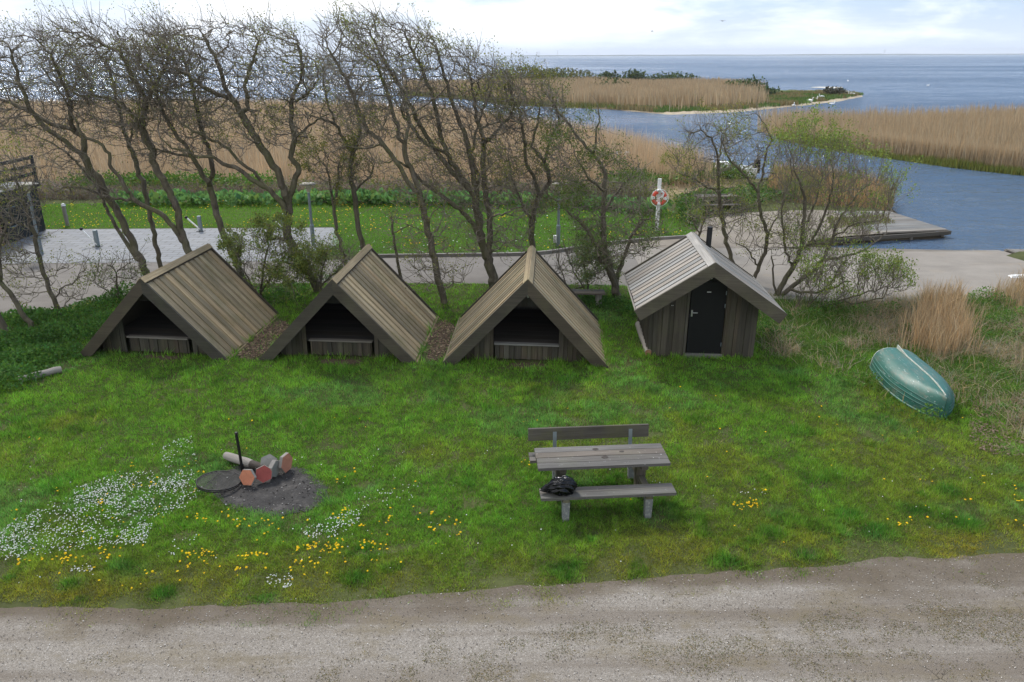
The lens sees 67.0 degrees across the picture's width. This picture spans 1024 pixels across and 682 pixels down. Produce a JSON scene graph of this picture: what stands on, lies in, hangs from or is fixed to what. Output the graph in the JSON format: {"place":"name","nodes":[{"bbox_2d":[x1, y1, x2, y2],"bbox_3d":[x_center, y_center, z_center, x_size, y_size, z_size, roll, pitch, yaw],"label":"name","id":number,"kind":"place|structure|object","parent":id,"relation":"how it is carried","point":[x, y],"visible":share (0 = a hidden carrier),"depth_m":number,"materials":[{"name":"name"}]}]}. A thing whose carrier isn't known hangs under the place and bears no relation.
{"place":"outdoors","nodes":[
{"label":"outdoors","id":0,"kind":"place"},
{"bbox_2d":[1,228,338,262],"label":"paved terrace","id":1,"kind":"structure","parent":0,"point":[168,243],"depth_m":28.54,"materials":[{"name":"concrete"}]},
{"bbox_2d":[0,155,44,243],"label":"timber annex","id":2,"kind":"object","parent":1,"relation":"on","point":[41,228],"visible":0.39,"depth_m":29.39,"materials":[{"name":"wood"}]},
{"bbox_2d":[15,182,43,254],"bbox_3d":[-16.515,-4.158,26.722,0.740,2.600,0.740,0,20,0],"label":"lamp post","id":3,"kind":"object","parent":1,"relation":"on","point":[38,239],"visible":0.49,"depth_m":26.66,"materials":[{"name":"metal"}]},
{"bbox_2d":[79,227,102,246],"bbox_3d":[-15.316,-3.763,28.090,0.715,0.703,0.210,0,20,0],"label":"terrace barrier","id":4,"kind":"object","parent":1,"relation":"on","point":[96,239],"visible":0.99,"depth_m":28.06,"materials":[{"name":"metal"}]},
{"bbox_2d":[185,216,205,231],"bbox_3d":[-12.537,-4.627,30.523,0.730,0.620,0.210,0,20,0],"label":"terrace barrier","id":5,"kind":"object","parent":1,"relation":"on","point":[199,226],"visible":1,"depth_m":30.48,"materials":[{"name":"metal"}]},
{"bbox_2d":[299,182,315,244],"bbox_3d":[-7.262,-4.521,27.904,0.600,2.400,0.600,0,20,0],"label":"lamp post","id":6,"kind":"object","parent":1,"relation":"on","point":[308,189],"visible":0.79,"depth_m":27.75,"materials":[{"name":"metal"}]},
{"bbox_2d":[41,201,377,228],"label":"lawn grass","id":7,"kind":"structure","parent":0,"point":[213,225],"depth_m":33.84,"materials":[{"name":"plant"}]},
{"bbox_2d":[44,200,363,226],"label":"dandelions","id":8,"kind":"object","parent":7,"relation":"on","point":[186,212],"visible":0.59,"depth_m":33.33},
{"bbox_2d":[0,553,1023,681],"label":"gravel track","id":9,"kind":"structure","parent":0,"point":[320,646],"depth_m":9.25,"materials":[{"name":"gravel"}]},
{"bbox_2d":[0,555,1023,681],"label":"loose stones","id":10,"kind":"object","parent":9,"relation":"on","point":[578,628],"visible":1,"depth_m":9.27,"materials":[{"name":"gravel"}]},
{"bbox_2d":[25,571,1023,681],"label":"track moss","id":11,"kind":"object","parent":9,"relation":"on","point":[705,665],"visible":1,"depth_m":9.10,"materials":[{"name":"gravel"}]},
{"bbox_2d":[0,90,1023,626],"bbox_3d":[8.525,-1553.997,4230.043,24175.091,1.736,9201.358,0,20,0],"label":"terrain","id":12,"kind":"structure","parent":0,"point":[602,574],"depth_m":13.19,"materials":[{"name":"plant"}]},
{"bbox_2d":[0,206,13,335],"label":"windswept tree","id":13,"kind":"object","parent":12,"relation":"on","point":[3,325],"visible":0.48,"depth_m":19.07,"materials":[{"name":"brown plant"}]},
{"bbox_2d":[0,141,45,327],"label":"windswept tree","id":14,"kind":"object","parent":12,"relation":"on","point":[23,315],"visible":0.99,"depth_m":18.75,"materials":[{"name":"brown plant"}]},
{"bbox_2d":[18,366,61,381],"bbox_3d":[-10.182,0.717,16.692,0.822,0.169,0.157,-19,27,-41],"label":"log","id":15,"kind":"object","parent":12,"relation":"on","point":[52,370],"visible":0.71,"depth_m":16.75,"materials":[{"name":"grey wood"}]},
{"bbox_2d":[0,124,94,313],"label":"windswept tree","id":16,"kind":"object","parent":12,"relation":"on","point":[29,226],"visible":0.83,"depth_m":19.79,"materials":[{"name":"brown plant"}]},
{"bbox_2d":[42,201,87,217],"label":"lawn grass","id":17,"kind":"structure","parent":12,"relation":"on","point":[59,206],"depth_m":35.45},
{"bbox_2d":[61,203,69,225],"bbox_3d":[-18.262,-5.069,31.631,0.185,1.122,0.171,0,20,0],"label":"wooden post","id":18,"kind":"object","parent":12,"relation":"on","point":[65,215],"visible":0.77,"depth_m":31.55,"materials":[{"name":"grey wood"}]},
{"bbox_2d":[0,280,134,392],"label":"nettles","id":19,"kind":"object","parent":12,"relation":"on","point":[22,350],"visible":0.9,"depth_m":18.66,"materials":[{"name":"green plant"}]},
{"bbox_2d":[0,9,149,275],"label":"windswept tree","id":20,"kind":"object","parent":12,"relation":"on","point":[40,120],"visible":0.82,"depth_m":21.14,"materials":[{"name":"brown plant"}]},
{"bbox_2d":[44,16,162,267],"bbox_3d":[-11.669,-5.525,22.826,3.683,7.779,2.928,0,20,0],"label":"windswept tree","id":21,"kind":"object","parent":12,"relation":"on","point":[150,218],"visible":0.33,"depth_m":22.67,"materials":[{"name":"brown plant"}]},
{"bbox_2d":[16,0,192,253],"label":"windswept tree","id":22,"kind":"object","parent":12,"relation":"on","point":[178,230],"visible":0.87,"depth_m":20.55,"materials":[{"name":"brown plant"}]},
{"bbox_2d":[72,229,153,299],"bbox_3d":[-11.142,-2.090,21.647,2.171,2.107,2.345,-12,24,-30],"label":"sapling bush","id":23,"kind":"object","parent":12,"relation":"on","point":[131,267],"visible":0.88,"depth_m":21.60,"materials":[{"name":"green plant"}]},
{"bbox_2d":[142,354,179,359],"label":"bare earth","id":24,"kind":"structure","parent":12,"relation":"on","point":[166,357],"depth_m":17.80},
{"bbox_2d":[56,167,289,190],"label":"brambles","id":25,"kind":"object","parent":12,"relation":"on","point":[131,177],"visible":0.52,"depth_m":38.74,"materials":[{"name":"green plant"}]},
{"bbox_2d":[105,0,243,276],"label":"windswept tree","id":26,"kind":"object","parent":12,"relation":"on","point":[212,195],"visible":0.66,"depth_m":21.20,"materials":[{"name":"brown plant"}]},
{"bbox_2d":[79,243,278,360],"bbox_3d":[-8.092,-1.005,19.005,3.556,2.061,3.395,2,20,4],"label":"shelter","id":27,"kind":"object","parent":12,"relation":"on","point":[209,301],"visible":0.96,"depth_m":18.23,"materials":[{"name":"wood"}]},
{"bbox_2d":[108,0,329,292],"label":"windswept tree","id":28,"kind":"object","parent":12,"relation":"on","point":[285,203],"visible":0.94,"depth_m":20.55,"materials":[{"name":"brown plant"}]},
{"bbox_2d":[210,205,313,302],"bbox_3d":[-6.907,-2.404,21.341,3.175,3.158,2.480,0,20,0],"label":"sapling bush","id":29,"kind":"object","parent":12,"relation":"on","point":[276,273],"visible":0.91,"depth_m":21.06,"materials":[{"name":"green plant"}]},
{"bbox_2d":[240,321,289,359],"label":"bare earth","id":30,"kind":"structure","parent":12,"relation":"on","point":[258,340],"depth_m":18.71,"materials":[{"name":"soil"}]},
{"bbox_2d":[207,465,329,515],"bbox_3d":[-3.874,2.354,12.393,2.174,0.001,1.504,16,26,37],"label":"ash patch","id":31,"kind":"object","parent":12,"relation":"on","point":[261,499],"visible":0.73,"depth_m":12.24,"materials":[{"name":"soil"}]},
{"bbox_2d":[196,470,241,492],"bbox_3d":[-4.713,2.258,12.447,0.701,0.127,0.702,0,20,0],"label":"fire grate","id":32,"kind":"object","parent":31,"relation":"on","point":[212,475],"visible":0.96,"depth_m":12.41,"materials":[{"name":"black metal"}]},
{"bbox_2d":[235,432,243,471],"bbox_3d":[-4.470,1.986,12.745,0.077,1.075,0.061,0,20,0],"label":"fire pole","id":33,"kind":"object","parent":31,"relation":"on","point":[239,452],"visible":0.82,"depth_m":12.67,"materials":[{"name":"black metal"}]},
{"bbox_2d":[223,452,268,468],"bbox_3d":[-4.467,2.034,12.968,1.011,0.166,0.152,12,23,29],"label":"firewood log","id":34,"kind":"object","parent":31,"relation":"on","point":[246,461],"visible":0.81,"depth_m":12.93,"materials":[{"name":"grey wood"}]},
{"bbox_2d":[239,469,256,484],"bbox_3d":[-4.247,2.190,12.428,0.289,0.264,0.056,5,5,13],"label":"hexagonal tile","id":35,"kind":"object","parent":31,"relation":"on","point":[247,476],"visible":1,"depth_m":12.40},
{"bbox_2d":[256,465,271,482],"bbox_3d":[-4.018,2.150,12.518,0.272,0.286,0.056,-6,1,-15],"label":"hexagonal tile","id":36,"kind":"object","parent":31,"relation":"on","point":[263,473],"visible":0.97,"depth_m":12.49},
{"bbox_2d":[211,467,321,512],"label":"charcoal bits","id":37,"kind":"object","parent":31,"relation":"on","point":[274,493],"visible":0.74,"depth_m":12.24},
{"bbox_2d":[260,454,276,465],"bbox_3d":[-4.043,2.027,12.852,0.294,0.284,0.061,-11,-15,-28],"label":"hexagonal tile","id":38,"kind":"object","parent":31,"relation":"on","point":[267,459],"visible":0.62,"depth_m":12.83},
{"bbox_2d":[269,460,279,476],"bbox_3d":[-3.892,2.087,12.662,0.071,0.310,0.272,10,22,11],"label":"hexagonal tile","id":39,"kind":"object","parent":31,"relation":"on","point":[274,468],"visible":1,"depth_m":12.60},
{"bbox_2d":[278,452,292,472],"bbox_3d":[-3.752,2.018,12.818,0.061,0.294,0.340,4,21,18],"label":"hexagonal tile","id":40,"kind":"object","parent":31,"relation":"on","point":[285,462],"visible":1,"depth_m":12.77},
{"bbox_2d":[0,244,637,312],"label":"asphalt yard","id":41,"kind":"structure","parent":12,"relation":"on","point":[478,274],"depth_m":24.59,"materials":[{"name":"asphalt"}]},
{"bbox_2d":[371,214,434,278],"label":"windswept tree","id":42,"kind":"object","parent":41,"relation":"on","point":[396,250],"visible":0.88,"depth_m":23.34,"materials":[{"name":"brown plant"}]},
{"bbox_2d":[285,224,363,292],"bbox_3d":[-5.117,-2.143,21.641,2.628,2.514,2.555,0,20,0],"label":"sapling bush","id":43,"kind":"object","parent":12,"relation":"on","point":[321,253],"visible":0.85,"depth_m":21.24,"materials":[{"name":"green plant"}]},
{"bbox_2d":[0,95,655,184],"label":"reed bed","id":44,"kind":"object","parent":12,"relation":"on","point":[252,157],"visible":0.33,"depth_m":49.11,"materials":[{"name":"plant"}]},
{"bbox_2d":[288,123,371,264],"bbox_3d":[-5.263,-4.077,23.130,2.684,4.803,2.609,0,20,0],"label":"windswept tree","id":45,"kind":"object","parent":12,"relation":"on","point":[329,180],"visible":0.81,"depth_m":22.64,"materials":[{"name":"brown plant"}]},
{"bbox_2d":[1,173,673,199],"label":"dead stems","id":46,"kind":"object","parent":12,"relation":"on","point":[258,189],"visible":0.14,"depth_m":38.34,"materials":[{"name":"plant"}]},
{"bbox_2d":[281,43,401,249],"bbox_3d":[-4.924,-5.090,22.818,3.295,6.881,3.028,0,20,0],"label":"windswept tree","id":47,"kind":"object","parent":12,"relation":"on","point":[355,206],"visible":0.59,"depth_m":22.38,"materials":[{"name":"brown plant"}]},
{"bbox_2d":[321,359,361,363],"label":"bare earth","id":48,"kind":"structure","parent":12,"relation":"on","point":[350,361],"depth_m":17.53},
{"bbox_2d":[20,173,672,199],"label":"brambles","id":49,"kind":"object","parent":12,"relation":"on","point":[366,182],"visible":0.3,"depth_m":37.85,"materials":[{"name":"green plant"}]},
{"bbox_2d":[238,320,454,359],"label":"bark mulch","id":50,"kind":"object","parent":12,"relation":"on","point":[443,326],"visible":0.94,"depth_m":18.76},
{"bbox_2d":[259,244,438,363],"bbox_3d":[-3.831,-0.950,18.772,3.636,2.092,3.405,2,20,3],"label":"shelter","id":51,"kind":"object","parent":12,"relation":"on","point":[364,298],"visible":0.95,"depth_m":17.90,"materials":[{"name":"brown wood"}]},
{"bbox_2d":[97,186,672,214],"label":"butterbur leaves","id":52,"kind":"object","parent":12,"relation":"on","point":[301,196],"visible":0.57,"depth_m":35.73,"materials":[{"name":"plant"}]},
{"bbox_2d":[299,0,478,303],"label":"windswept tree","id":53,"kind":"object","parent":12,"relation":"on","point":[417,189],"visible":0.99,"depth_m":19.92,"materials":[{"name":"brown plant"}]},
{"bbox_2d":[426,321,454,360],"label":"bare earth","id":54,"kind":"structure","parent":12,"relation":"on","point":[445,331],"depth_m":18.87,"materials":[{"name":"soil"}]},
{"bbox_2d":[328,0,554,286],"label":"windswept tree","id":55,"kind":"object","parent":12,"relation":"on","point":[486,250],"visible":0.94,"depth_m":21.28,"materials":[{"name":"brown plant"}]},
{"bbox_2d":[0,436,970,586],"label":"daisies","id":56,"kind":"object","parent":12,"relation":"on","point":[164,488],"visible":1,"depth_m":11.50,"materials":[{"name":"plant"}]},
{"bbox_2d":[398,91,628,107],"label":"sedge","id":57,"kind":"object","parent":12,"relation":"on","point":[601,105],"visible":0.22,"depth_m":106.99,"materials":[{"name":"plant"}]},
{"bbox_2d":[330,202,698,255],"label":"lawn grass","id":58,"kind":"structure","parent":12,"relation":"on","point":[551,219],"depth_m":31.02,"materials":[{"name":"plant"}]},
{"bbox_2d":[340,203,680,250],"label":"dandelions","id":59,"kind":"object","parent":58,"relation":"on","point":[446,221],"visible":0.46,"depth_m":31.55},
{"bbox_2d":[11,386,1023,588],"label":"dandelions","id":60,"kind":"object","parent":12,"relation":"on","point":[236,568],"visible":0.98,"depth_m":10.90,"materials":[{"name":"plant"}]},
{"bbox_2d":[443,245,608,367],"bbox_3d":[0.403,-0.858,18.391,3.726,2.156,3.195,2,20,2],"label":"shelter","id":61,"kind":"object","parent":12,"relation":"on","point":[532,300],"visible":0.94,"depth_m":17.59,"materials":[{"name":"brown wood"}]},
{"bbox_2d":[253,268,800,338],"bbox_3d":[-0.153,-1.321,21.879,15.544,0.421,3.807,4,21,12],"label":"ground elder","id":62,"kind":"object","parent":12,"relation":"on","point":[268,296],"visible":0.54,"depth_m":21.32,"materials":[{"name":"green plant"}]},
{"bbox_2d":[509,362,545,367],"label":"bare earth","id":63,"kind":"structure","parent":12,"relation":"on","point":[525,364],"depth_m":17.32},
{"bbox_2d":[380,235,685,257],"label":"kerb","id":64,"kind":"structure","parent":12,"relation":"on","point":[505,253],"depth_m":26.70,"materials":[{"name":"concrete"}]},
{"bbox_2d":[472,51,594,247],"bbox_3d":[0.664,-5.061,22.926,3.732,6.792,3.733,0,20,0],"label":"windswept tree","id":65,"kind":"object","parent":12,"relation":"on","point":[549,181],"visible":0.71,"depth_m":22.35,"materials":[{"name":"brown plant"}]},
{"bbox_2d":[484,64,599,80],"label":"island bush","id":66,"kind":"object","parent":12,"relation":"on","point":[570,72],"visible":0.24,"depth_m":162.02,"materials":[{"name":"green plant"}]},
{"bbox_2d":[551,182,566,245],"bbox_3d":[1.669,-4.470,27.683,0.560,2.400,0.560,0,20,0],"label":"lamp post","id":67,"kind":"object","parent":12,"relation":"on","point":[557,235],"visible":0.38,"depth_m":27.76,"materials":[{"name":"metal"}]},
{"bbox_2d":[407,102,723,188],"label":"reed bed","id":68,"kind":"object","parent":12,"relation":"on","point":[650,147],"visible":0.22,"depth_m":45.59,"materials":[{"name":"plant"}]},
{"bbox_2d":[542,223,625,295],"bbox_3d":[2.001,-2.312,22.154,2.763,2.131,2.584,0,20,0],"label":"sapling bush","id":69,"kind":"object","parent":12,"relation":"on","point":[588,258],"visible":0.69,"depth_m":21.93,"materials":[{"name":"green plant"}]},
{"bbox_2d":[572,289,604,306],"bbox_3d":[2.046,-1.077,21.346,1.000,0.620,0.390,0,20,2],"label":"bench","id":70,"kind":"object","parent":12,"relation":"on","point":[598,293],"visible":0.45,"depth_m":21.21,"materials":[{"name":"grey wood"}]},
{"bbox_2d":[515,59,687,298],"bbox_3d":[2.528,-4.223,21.030,4.919,6.528,3.480,0,20,0],"label":"windswept tree","id":71,"kind":"object","parent":12,"relation":"on","point":[584,191],"visible":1,"depth_m":20.78,"materials":[{"name":"brown plant"}]},
{"bbox_2d":[528,424,676,521],"bbox_3d":[1.341,2.177,12.050,2.055,1.160,1.500,-2,20,-4],"label":"picnic table","id":72,"kind":"object","parent":12,"relation":"on","point":[636,460],"visible":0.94,"depth_m":11.81,"materials":[{"name":"wood"}]},
{"bbox_2d":[539,475,577,495],"bbox_3d":[0.682,2.112,11.326,0.568,0.270,0.340,-2,20,-5],"label":"bin bag","id":73,"kind":"object","parent":72,"relation":"on","point":[565,485],"visible":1,"depth_m":11.25,"materials":[{"name":"black plastic"}]},
{"bbox_2d":[599,70,620,78],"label":"island bush","id":74,"kind":"object","parent":12,"relation":"on","point":[609,74],"visible":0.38,"depth_m":167.29,"materials":[{"name":"green plant"}]},
{"bbox_2d":[622,68,647,79],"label":"island bush","id":75,"kind":"object","parent":12,"relation":"on","point":[636,74],"visible":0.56,"depth_m":168.28,"materials":[{"name":"green plant"}]},
{"bbox_2d":[635,321,650,355],"bbox_3d":[3.165,-0.080,18.654,0.175,0.187,1.962,0,20,2],"label":"log","id":76,"kind":"object","parent":12,"relation":"on","point":[640,334],"visible":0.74,"depth_m":18.54,"materials":[{"name":"grey wood"}]},
{"bbox_2d":[655,178,661,230],"bbox_3d":[5.716,-5.223,30.233,0.200,2.220,0.150,0,20,0],"label":"life ring post","id":77,"kind":"object","parent":12,"relation":"on","point":[659,187],"visible":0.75,"depth_m":30.04,"materials":[{"name":"white paint"}]},
{"bbox_2d":[650,189,667,206],"bbox_3d":[5.715,-5.558,29.965,0.693,0.723,0.215,0,20,0],"label":"life ring","id":78,"kind":"object","parent":77,"relation":"hanging from","point":[663,193],"visible":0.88,"depth_m":29.94,"materials":[{"name":"white paint"}]},
{"bbox_2d":[644,71,699,79],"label":"island bush","id":79,"kind":"object","parent":12,"relation":"on","point":[671,76],"visible":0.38,"depth_m":165.34,"materials":[{"name":"green plant"}]},
{"bbox_2d":[598,160,755,187],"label":"brambles","id":80,"kind":"object","parent":12,"relation":"on","point":[737,171],"visible":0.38,"depth_m":41.88,"materials":[{"name":"green plant"}]},
{"bbox_2d":[670,180,730,236],"bbox_3d":[6.637,-4.470,27.387,2.447,2.482,2.870,0,20,0],"label":"bush","id":81,"kind":"object","parent":12,"relation":"on","point":[694,220],"visible":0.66,"depth_m":27.32,"materials":[{"name":"green plant"}]},
{"bbox_2d":[623,226,787,357],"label":"shed","id":82,"kind":"structure","parent":12,"relation":"on","point":[704,292],"depth_m":17.42,"materials":[{"name":"grey wood"}]},
{"bbox_2d":[686,281,726,353],"bbox_3d":[4.376,-0.515,17.379,0.772,1.700,0.106,1,20,3],"label":"door","id":83,"kind":"structure","parent":82,"relation":"in","point":[708,300],"depth_m":17.39,"materials":[{"name":"black paint"}]},
{"bbox_2d":[658,97,757,262],"bbox_3d":[6.011,-4.615,23.494,3.389,5.462,3.190,0,20,0],"label":"windswept tree","id":84,"kind":"object","parent":12,"relation":"on","point":[721,214],"visible":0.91,"depth_m":23.24,"materials":[{"name":"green plant"}]},
{"bbox_2d":[667,186,755,226],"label":"brambles","id":85,"kind":"object","parent":12,"relation":"on","point":[682,206],"visible":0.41,"depth_m":32.76,"materials":[{"name":"green plant"}]},
{"bbox_2d":[696,194,739,213],"bbox_3d":[8.929,-6.016,33.927,1.800,0.764,1.500,-2,20,-5],"label":"picnic table","id":86,"kind":"object","parent":12,"relation":"on","point":[727,204],"visible":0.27,"depth_m":33.54,"materials":[{"name":"wood"}]},
{"bbox_2d":[606,89,863,112],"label":"sedge","id":87,"kind":"object","parent":12,"relation":"on","point":[783,98],"visible":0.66,"depth_m":107.51,"materials":[{"name":"plant"}]},
{"bbox_2d":[715,159,760,177],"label":"motor boat","id":88,"kind":"object","parent":12,"relation":"on","point":[755,168],"visible":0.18,"depth_m":44.30,"materials":[{"name":"white paint"}]},
{"bbox_2d":[740,74,768,87],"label":"island bush","id":89,"kind":"object","parent":12,"relation":"on","point":[756,81],"visible":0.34,"depth_m":137.01,"materials":[{"name":"green plant"}]},
{"bbox_2d":[701,91,810,278],"bbox_3d":[7.130,-4.242,22.220,3.575,5.628,2.953,0,20,0],"label":"windswept tree","id":90,"kind":"object","parent":12,"relation":"on","point":[767,236],"visible":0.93,"depth_m":22.15,"materials":[{"name":"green plant"}]},
{"bbox_2d":[709,181,887,209],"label":"brambles","id":91,"kind":"object","parent":12,"relation":"on","point":[762,190],"visible":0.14,"depth_m":36.34,"materials":[{"name":"green plant"}]},
{"bbox_2d":[823,86,846,94],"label":"island bush","id":92,"kind":"object","parent":12,"relation":"on","point":[836,90],"visible":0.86,"depth_m":130.96,"materials":[{"name":"green plant"}]},
{"bbox_2d":[753,99,930,295],"bbox_3d":[8.948,-3.805,21.352,5.318,5.550,4.382,0,20,0],"label":"willow","id":93,"kind":"object","parent":12,"relation":"on","point":[802,233],"visible":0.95,"depth_m":21.02,"materials":[{"name":"green plant"}]},
{"bbox_2d":[784,238,919,309],"bbox_3d":[9.095,-1.821,20.625,4.030,2.249,3.209,0,20,0],"label":"bush","id":94,"kind":"object","parent":12,"relation":"on","point":[894,267],"visible":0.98,"depth_m":20.24,"materials":[{"name":"green plant"}]},
{"bbox_2d":[755,278,1023,439],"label":"rough grass","id":95,"kind":"structure","parent":12,"relation":"on","point":[1001,352],"depth_m":18.25,"materials":[{"name":"plant"}]},
{"bbox_2d":[869,345,954,418],"bbox_3d":[8.246,0.805,15.691,1.245,0.648,2.500,6,21,2],"label":"rowing boat","id":96,"kind":"object","parent":12,"relation":"on","point":[916,379],"visible":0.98,"depth_m":15.37,"materials":[{"name":"teal paint"}]},
{"bbox_2d":[895,276,993,358],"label":"dry reed grass","id":97,"kind":"structure","parent":12,"relation":"on","point":[944,320],"depth_m":18.75,"materials":[{"name":"plant"}]},
{"bbox_2d":[968,350,1023,455],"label":"leaf litter","id":98,"kind":"object","parent":12,"relation":"on","point":[996,445],"visible":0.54,"depth_m":14.17,"materials":[{"name":"plant"}]},
{"bbox_2d":[987,268,1023,312],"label":"dry reed grass","id":99,"kind":"structure","parent":12,"relation":"on","point":[1016,286],"depth_m":21.54,"materials":[{"name":"plant"}]},
{"bbox_2d":[0,55,1023,250],"bbox_3d":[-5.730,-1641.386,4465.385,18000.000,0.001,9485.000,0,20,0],"label":"water","id":100,"kind":"structure","parent":0,"point":[970,209],"depth_m":135.72,"materials":[{"name":"blue liquid"}]},
{"bbox_2d":[403,76,769,111],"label":"reed bed","id":101,"kind":"object","parent":100,"relation":"on","point":[665,92],"visible":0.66,"depth_m":112.29,"materials":[{"name":"plant"}]},
{"bbox_2d":[766,160,895,210],"bbox_3d":[16.034,-8.047,39.255,6.009,1.500,9.849,7,21,18],"label":"reed bed","id":102,"kind":"object","parent":100,"relation":"on","point":[860,204],"visible":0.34,"depth_m":36.64,"materials":[{"name":"plant"}]},
{"bbox_2d":[827,211,951,242],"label":"jetty","id":103,"kind":"object","parent":100,"relation":"on","point":[904,224],"visible":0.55,"depth_m":30.43,"materials":[{"name":"wood"}]},
{"bbox_2d":[757,98,1023,175],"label":"reed bed","id":104,"kind":"object","parent":100,"relation":"in","point":[988,140],"visible":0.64,"depth_m":55.59,"materials":[{"name":"plant"}]},
{"bbox_2d":[0,0,1023,56],"label":"sky","id":105,"kind":"structure","parent":0,"point":[527,27],"materials":[{"name":"white"}]},
{"bbox_2d":[14,54,1023,57],"bbox_3d":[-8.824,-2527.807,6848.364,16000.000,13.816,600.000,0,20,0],"label":"shore land","id":106,"kind":"structure","parent":0,"point":[682,55],"depth_m":6593.68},
{"bbox_2d":[630,210,882,247],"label":"pier ground","id":107,"kind":"structure","parent":0,"point":[717,241],"depth_m":30.08,"materials":[{"name":"concrete"}]},
{"bbox_2d":[828,214,894,228],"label":"rough grass","id":108,"kind":"structure","parent":107,"relation":"on","point":[846,220],"depth_m":31.86,"materials":[{"name":"plant"}]},
{"bbox_2d":[629,246,1023,300],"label":"concrete ramp","id":109,"kind":"structure","parent":0,"point":[975,269],"depth_m":25.17,"materials":[{"name":"concrete"}]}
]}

